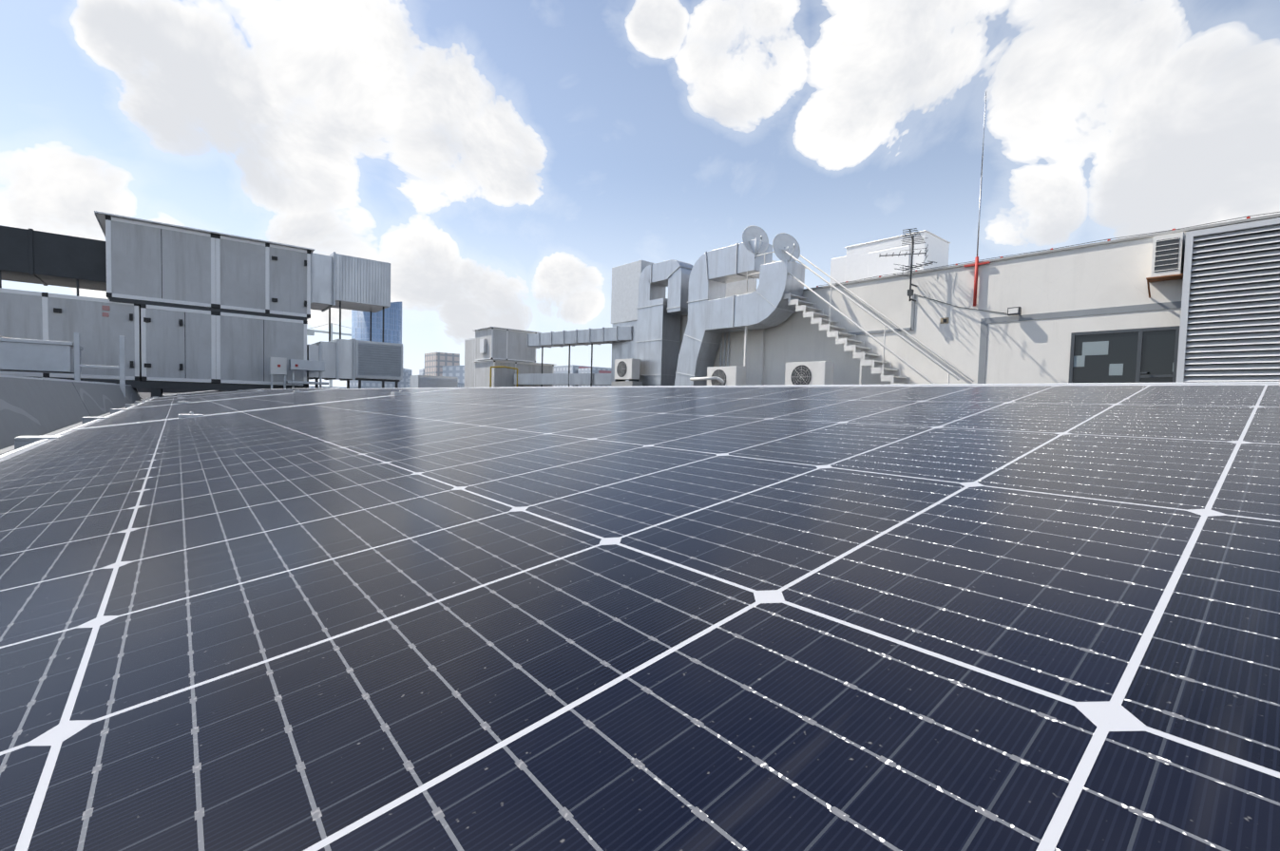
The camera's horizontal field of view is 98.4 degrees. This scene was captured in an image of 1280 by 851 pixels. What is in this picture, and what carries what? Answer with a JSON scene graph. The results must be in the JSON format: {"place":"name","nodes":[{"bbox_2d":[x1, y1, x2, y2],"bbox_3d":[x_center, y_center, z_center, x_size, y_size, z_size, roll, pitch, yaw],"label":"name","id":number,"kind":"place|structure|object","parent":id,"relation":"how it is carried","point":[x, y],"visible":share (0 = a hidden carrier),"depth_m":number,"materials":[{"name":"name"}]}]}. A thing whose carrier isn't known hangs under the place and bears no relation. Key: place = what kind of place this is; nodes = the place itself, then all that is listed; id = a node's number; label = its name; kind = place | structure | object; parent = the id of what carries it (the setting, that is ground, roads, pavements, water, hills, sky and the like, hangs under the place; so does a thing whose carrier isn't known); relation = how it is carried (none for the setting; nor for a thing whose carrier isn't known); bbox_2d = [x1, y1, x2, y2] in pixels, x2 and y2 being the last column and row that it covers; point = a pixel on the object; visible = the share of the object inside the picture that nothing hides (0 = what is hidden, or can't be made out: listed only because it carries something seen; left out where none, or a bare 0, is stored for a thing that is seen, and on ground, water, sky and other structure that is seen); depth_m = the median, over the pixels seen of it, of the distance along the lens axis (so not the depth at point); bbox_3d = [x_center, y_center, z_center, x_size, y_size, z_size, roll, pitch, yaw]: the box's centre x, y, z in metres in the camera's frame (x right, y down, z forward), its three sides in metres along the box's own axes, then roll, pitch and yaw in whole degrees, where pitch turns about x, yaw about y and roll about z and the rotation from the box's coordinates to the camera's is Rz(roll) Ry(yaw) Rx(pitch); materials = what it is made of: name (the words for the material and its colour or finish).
{"place":"outdoors","nodes":[
{"label":"outdoors","id":0,"kind":"place"},
{"bbox_2d":[103,388,206,417],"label":"roof deck","id":1,"kind":"structure","parent":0,"point":[144,393],"depth_m":33.56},
{"bbox_2d":[0,374,41,380],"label":"pipe","id":2,"kind":"object","parent":1,"relation":"on","point":[12,376],"visible":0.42,"depth_m":2.41,"materials":[{"name":"silver glass"}]},
{"bbox_2d":[0,332,125,397],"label":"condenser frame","id":3,"kind":"object","parent":1,"relation":"on","point":[28,355],"visible":0.92,"depth_m":6.04,"materials":[{"name":"metal"}]},
{"bbox_2d":[41,377,94,383],"bbox_3d":[-4.198,-0.201,3.314,1.152,0.035,2.256,-11,10,-39],"label":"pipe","id":4,"kind":"object","parent":1,"relation":"on","point":[54,379],"visible":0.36,"depth_m":3.35,"materials":[{"name":"silver glass"}]},
{"bbox_2d":[94,382,116,384],"bbox_3d":[-5.663,-0.317,5.059,1.152,0.035,2.256,-11,10,-39],"label":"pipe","id":5,"kind":"object","parent":1,"relation":"on","point":[105,383],"visible":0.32,"depth_m":5.22,"materials":[{"name":"silver glass"}]},
{"bbox_2d":[0,210,314,397],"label":"air handling unit","id":6,"kind":"object","parent":1,"relation":"on","point":[183,308],"visible":0.94,"depth_m":8.57,"materials":[{"name":"paint"}]},
{"bbox_2d":[0,225,106,296],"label":"dark supply duct","id":7,"kind":"object","parent":6,"relation":"on","point":[31,256],"visible":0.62,"depth_m":7.88,"materials":[{"name":"metal"}]},
{"bbox_2d":[14,389,410,449],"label":"mounting rails","id":8,"kind":"object","parent":1,"relation":"on","point":[21,442],"visible":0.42,"depth_m":1.68,"materials":[{"name":"metal"}]},
{"bbox_2d":[0,377,141,455],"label":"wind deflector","id":9,"kind":"object","parent":8,"relation":"attached to","point":[36,408],"visible":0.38,"depth_m":2.62,"materials":[{"name":"grey metal"}]},
{"bbox_2d":[161,390,227,396],"bbox_3d":[-7.717,-0.572,9.727,1.152,0.037,2.256,-11,10,-39],"label":"solar panel","id":10,"kind":"object","parent":8,"relation":"on","point":[195,392],"visible":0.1,"depth_m":9.41,"materials":[{"name":"silver glass"}]},
{"bbox_2d":[153,388,264,399],"bbox_3d":[-6.252,-0.453,7.987,1.152,0.035,2.256,-11,10,-39],"label":"solar panel","id":11,"kind":"object","parent":8,"relation":"on","point":[205,393],"visible":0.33,"depth_m":7.74,"materials":[{"name":"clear glass"}]},
{"bbox_2d":[144,388,285,401],"bbox_3d":[-4.794,-0.337,6.244,1.152,0.038,2.256,-11,10,-39],"label":"solar panel","id":12,"kind":"object","parent":8,"relation":"on","point":[188,396],"visible":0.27,"depth_m":6.21,"materials":[{"name":"silver glass"}]},
{"bbox_2d":[127,387,340,408],"bbox_3d":[-3.328,-0.226,4.500,1.152,0.035,2.256,-11,10,-39],"label":"solar panel","id":13,"kind":"object","parent":8,"relation":"on","point":[219,397],"visible":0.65,"depth_m":4.18,"materials":[{"name":"blue glass"}]},
{"bbox_2d":[67,387,462,430],"bbox_3d":[-1.865,-0.110,2.756,1.152,0.037,2.256,-11,10,-39],"label":"solar panel","id":14,"kind":"object","parent":8,"relation":"on","point":[164,412],"visible":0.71,"depth_m":2.37,"materials":[{"name":"blue glass"}]},
{"bbox_2d":[0,382,1279,850],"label":"solar panel","id":15,"kind":"object","parent":8,"relation":"on","point":[878,618],"visible":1,"depth_m":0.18,"materials":[{"name":"blue glass"}]},
{"bbox_2d":[269,357,328,389],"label":"electrical boxes","id":16,"kind":"object","parent":1,"relation":"on","point":[277,365],"visible":0.83,"depth_m":9.16,"materials":[{"name":"white paint"}]},
{"bbox_2d":[306,339,403,388],"bbox_3d":[-5.509,-0.988,10.576,1.603,1.255,1.100,0,3,-40],"label":"air duct","id":17,"kind":"object","parent":1,"relation":"on","point":[353,359],"visible":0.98,"depth_m":10.16,"materials":[{"name":"metal"}]},
{"bbox_2d":[310,251,390,342],"bbox_3d":[-5.586,-2.343,10.494,1.327,1.565,1.090,0,3,-40],"label":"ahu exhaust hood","id":18,"kind":"object","parent":17,"relation":"on","point":[344,282],"visible":0.92,"depth_m":10.09,"materials":[{"name":"metal"}]},
{"bbox_2d":[409,375,458,387],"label":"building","id":19,"kind":"structure","parent":1,"relation":"on","point":[423,381],"depth_m":26.66,"materials":[{"name":"metal"}]},
{"bbox_2d":[463,326,555,387],"bbox_3d":[-6.061,-2.734,24.929,3.284,2.907,3.934,0,3,-40],"label":"ahu","id":20,"kind":"object","parent":1,"relation":"on","point":[496,357],"visible":0.69,"depth_m":23.68,"materials":[{"name":"paint"}]},
{"bbox_2d":[514,325,631,386],"bbox_3d":[-2.636,-2.292,22.158,5.825,3.044,1.194,3,3,27],"label":"air duct","id":21,"kind":"object","parent":1,"relation":"on","point":[585,337],"visible":0.67,"depth_m":21.89,"materials":[{"name":"metal"}]},
{"bbox_2d":[611,358,642,386],"bbox_3d":[-0.471,-1.485,19.750,0.460,1.757,1.183,0,3,-40],"label":"ac unit","id":22,"kind":"object","parent":1,"relation":"on","point":[626,370],"visible":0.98,"depth_m":19.46,"materials":[{"name":"white paint"}]},
{"bbox_2d":[611,239,804,386],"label":"duct risers","id":23,"kind":"object","parent":1,"relation":"on","point":[645,309],"visible":0.77,"depth_m":17.89,"materials":[{"name":"metal"}]},
{"bbox_2d":[706,365,745,385],"bbox_3d":[2.494,-1.046,16.219,0.460,1.343,1.329,0,3,-40],"label":"ac unit","id":24,"kind":"object","parent":1,"relation":"on","point":[733,375],"visible":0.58,"depth_m":15.91,"materials":[{"name":"white paint"}]},
{"bbox_2d":[689,376,724,384],"bbox_3d":[2.029,-1.242,16.272,0.503,0.389,1.327,-3,5,-63],"label":"condensate pipe","id":25,"kind":"object","parent":24,"relation":"attached to","point":[720,380],"visible":0.75,"depth_m":16.15,"materials":[{"name":"white paint"}]},
{"bbox_2d":[784,361,833,384],"bbox_3d":[4.251,-0.914,13.969,0.460,1.367,1.349,0,3,-40],"label":"ac unit","id":26,"kind":"object","parent":1,"relation":"on","point":[817,372],"visible":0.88,"depth_m":13.72,"materials":[{"name":"white paint"}]},
{"bbox_2d":[743,248,974,385],"bbox_3d":[5.279,-2.358,14.214,0.914,4.788,5.880,0,3,-40],"label":"steel stair","id":27,"kind":"object","parent":1,"relation":"on","point":[805,303],"visible":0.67,"depth_m":13.99,"materials":[{"name":"grey metal"}]},
{"bbox_2d":[742,225,768,258],"bbox_3d":[3.407,-5.330,15.950,0.706,1.034,0.706,0,3,-40],"label":"satellite dish","id":28,"kind":"object","parent":27,"relation":"on","point":[753,233],"visible":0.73,"depth_m":16.08,"materials":[{"name":"metal"}]},
{"bbox_2d":[772,232,800,263],"bbox_3d":[4.063,-4.867,15.110,0.699,0.927,0.664,4,3,41],"label":"satellite dish","id":29,"kind":"object","parent":27,"relation":"on","point":[788,242],"visible":0.88,"depth_m":15.21,"materials":[{"name":"metal"}]},
{"bbox_2d":[679,213,1279,385],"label":"penthouse wall","id":30,"kind":"structure","parent":1,"relation":"on","point":[1059,296],"depth_m":12.13,"materials":[{"name":"paint"}]},
{"bbox_2d":[725,260,806,297],"bbox_3d":[4.222,-5.308,20.065,3.000,2.588,2.350,0,3,-40],"label":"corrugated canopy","id":31,"kind":"object","parent":30,"relation":"on","point":[736,288],"visible":0.08,"depth_m":18.73,"materials":[{"name":"metal"}]},
{"bbox_2d":[838,293,915,336],"bbox_3d":[5.942,-2.788,14.123,0.030,0.874,2.092,0,3,-40],"label":"wall trunking","id":32,"kind":"object","parent":30,"relation":"attached to","point":[899,330],"depth_m":13.46,"materials":[{"name":"grey paint"}]},
{"bbox_2d":[878,228,936,302],"bbox_3d":[6.344,-3.720,12.914,1.156,1.549,1.246,1,2,-11],"label":"antenna","id":33,"kind":"object","parent":30,"relation":"on","point":[910,293],"visible":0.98,"depth_m":13.06,"materials":[{"name":"metal"}]},
{"bbox_2d":[939,317,949,324],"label":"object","id":34,"kind":"structure","parent":30,"relation":"attached to","point":[944,320],"depth_m":12.80,"materials":[{"name":"black plastic"}]},
{"bbox_2d":[964,91,990,306],"bbox_3d":[7.500,-4.984,12.175,0.067,4.670,0.500,0,3,-40],"label":"lightning rod","id":35,"kind":"object","parent":30,"relation":"attached to","point":[976,264],"visible":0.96,"depth_m":12.20,"materials":[{"name":"red paint"}]},
{"bbox_2d":[1007,306,1021,315],"bbox_3d":[7.906,-2.407,11.649,0.208,0.150,0.220,0,3,-40],"label":"flood light","id":36,"kind":"object","parent":30,"relation":"attached to","point":[1015,311],"visible":1,"depth_m":11.57,"materials":[{"name":"metal"}]},
{"bbox_2d":[816,211,1279,313],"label":"parapet wire","id":37,"kind":"object","parent":30,"relation":"on","point":[1248,217],"visible":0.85,"depth_m":11.39,"materials":[{"name":"metal"}]},
{"bbox_2d":[1068,325,1179,382],"bbox_3d":[9.066,-0.824,10.376,0.081,1.960,1.654,0,3,-40],"label":"window","id":38,"kind":"structure","parent":30,"relation":"attached to","point":[1141,355],"depth_m":10.37,"materials":[{"name":"grey glass"}]},
{"bbox_2d":[1146,231,1185,298],"bbox_3d":[9.345,-2.838,9.807,0.360,1.028,0.469,0,3,-40],"label":"air conditioning unit","id":39,"kind":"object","parent":30,"relation":"attached to","point":[1168,257],"depth_m":9.69,"materials":[{"name":"white paint"}]},
{"bbox_2d":[1175,217,1279,382],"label":"louvre screen","id":40,"kind":"object","parent":30,"relation":"attached to","point":[1230,324],"visible":0.81,"depth_m":8.97,"materials":[{"name":"metal"}]},
{"bbox_2d":[351,302,401,343],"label":"glass tower","id":41,"kind":"structure","parent":0,"point":[392,325],"depth_m":360.67,"materials":[{"name":"blue glass"}]},
{"bbox_2d":[0,0,1279,387],"label":"sky","id":42,"kind":"structure","parent":0,"point":[502,158],"materials":[{"name":"blue"}]},
{"bbox_2d":[830,229,950,285],"bbox_3d":[7.979,-4.602,16.642,2.050,1.677,3.857,0,3,-40],"label":"rooftop structure","id":43,"kind":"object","parent":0,"point":[862,261],"depth_m":16.09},
{"label":"ground","id":44,"kind":"structure","parent":0,"visible":0},
{"bbox_2d":[306,323,351,386],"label":"tower crane","id":45,"kind":"object","parent":44,"relation":"on","point":[311,332],"visible":0.35,"depth_m":370.46,"materials":[{"name":"white metal"}]},
{"bbox_2d":[424,352,459,376],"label":"building","id":46,"kind":"structure","parent":44,"relation":"on","point":[435,363],"depth_m":301.94,"materials":[{"name":"beige concrete"}]},
{"bbox_2d":[308,365,611,388],"bbox_3d":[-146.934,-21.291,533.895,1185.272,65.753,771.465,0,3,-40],"label":"city blocks","id":47,"kind":"structure","parent":44,"relation":"on","point":[458,372],"depth_m":288.00,"materials":[{"name":"grey concrete"}]},
{"bbox_2d":[578,366,611,373],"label":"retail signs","id":48,"kind":"object","parent":47,"relation":"on","point":[603,372],"visible":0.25,"depth_m":303.25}
]}

